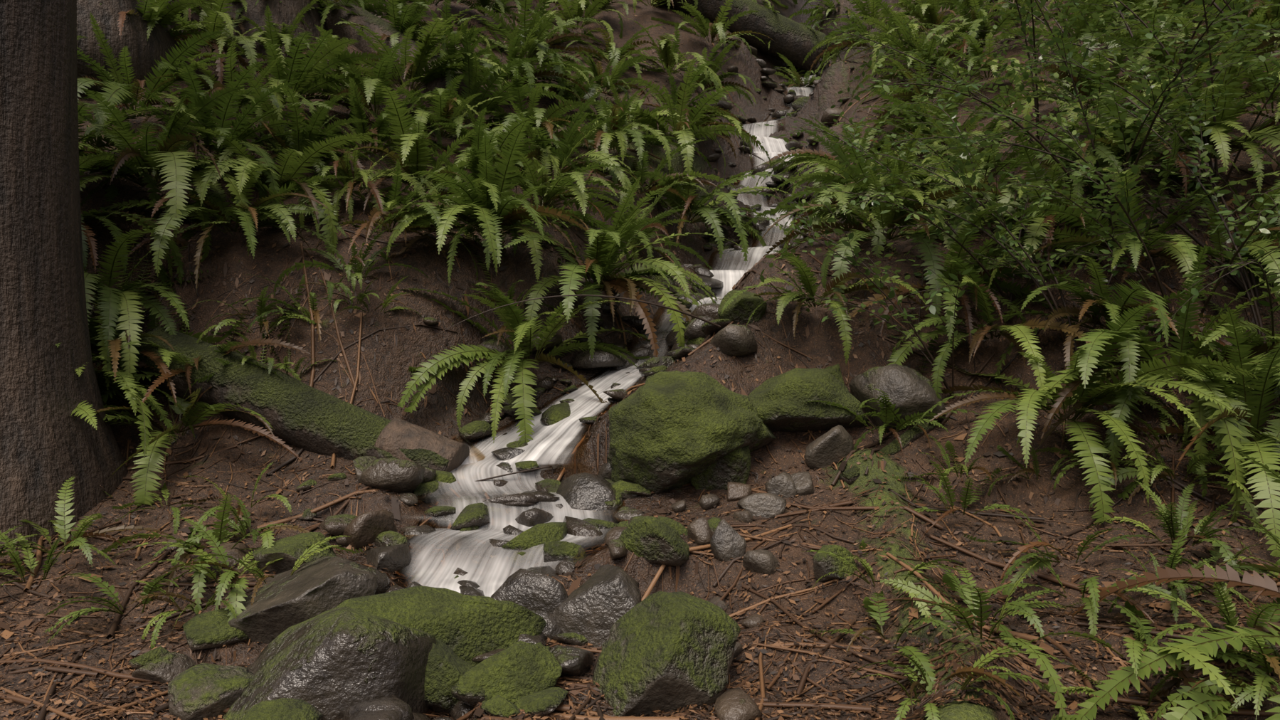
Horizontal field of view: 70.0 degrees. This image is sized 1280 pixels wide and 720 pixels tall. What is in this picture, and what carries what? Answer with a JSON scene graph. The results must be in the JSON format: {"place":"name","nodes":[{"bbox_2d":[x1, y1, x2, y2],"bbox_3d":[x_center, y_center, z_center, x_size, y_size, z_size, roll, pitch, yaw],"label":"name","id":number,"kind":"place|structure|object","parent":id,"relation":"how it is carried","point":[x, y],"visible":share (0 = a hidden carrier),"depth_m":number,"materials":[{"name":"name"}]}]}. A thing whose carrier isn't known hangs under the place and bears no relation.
{"place":"outdoors","nodes":[
{"label":"outdoors","id":0,"kind":"place"},
{"bbox_2d":[438,67,816,596],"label":"stream water","id":1,"kind":"structure","parent":0,"point":[732,277],"depth_m":6.00,"materials":[{"name":"white liquid"}]},
{"bbox_2d":[0,0,1279,719],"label":"ground","id":2,"kind":"structure","parent":0,"point":[416,344],"depth_m":4.50,"materials":[{"name":"brown soil"}]},
{"bbox_2d":[0,0,901,550],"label":"tree trunks","id":3,"kind":"object","parent":2,"relation":"on","point":[50,444],"visible":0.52,"depth_m":3.83,"materials":[{"name":"brown plant"}]},
{"bbox_2d":[130,0,935,485],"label":"mossy logs","id":4,"kind":"object","parent":2,"relation":"on","point":[296,413],"visible":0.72,"depth_m":4.41,"materials":[{"name":"green plant"}]},
{"bbox_2d":[374,418,469,477],"bbox_3d":[-1.051,0.471,4.383,0.438,0.384,0.294,0,0,11],"label":"log end","id":5,"kind":"object","parent":4,"relation":"on","point":[395,435],"visible":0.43,"depth_m":4.29,"materials":[{"name":"brown wood"}]},
{"bbox_2d":[128,45,947,719],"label":"stream rocks","id":6,"kind":"object","parent":2,"relation":"on","point":[339,637],"visible":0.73,"depth_m":3.28,"materials":[{"name":"grey stone"}]},
{"bbox_2d":[0,0,1279,719],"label":"fern plants","id":7,"kind":"object","parent":2,"relation":"on","point":[1223,405],"visible":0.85,"depth_m":4.94,"materials":[{"name":"green plant"}]},
{"bbox_2d":[0,0,1279,719],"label":"twig litter","id":8,"kind":"object","parent":2,"relation":"on","point":[62,668],"visible":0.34,"depth_m":3.22,"materials":[{"name":"brown wood"}]},
{"bbox_2d":[0,0,1279,719],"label":"leaf litter","id":9,"kind":"object","parent":2,"relation":"on","point":[802,715],"visible":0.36,"depth_m":3.15,"materials":[{"name":"brown plant"}]},
{"bbox_2d":[703,0,1279,399],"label":"shrub","id":10,"kind":"object","parent":2,"relation":"on","point":[1222,58],"depth_m":4.44,"materials":[{"name":"green plant"}]}
]}

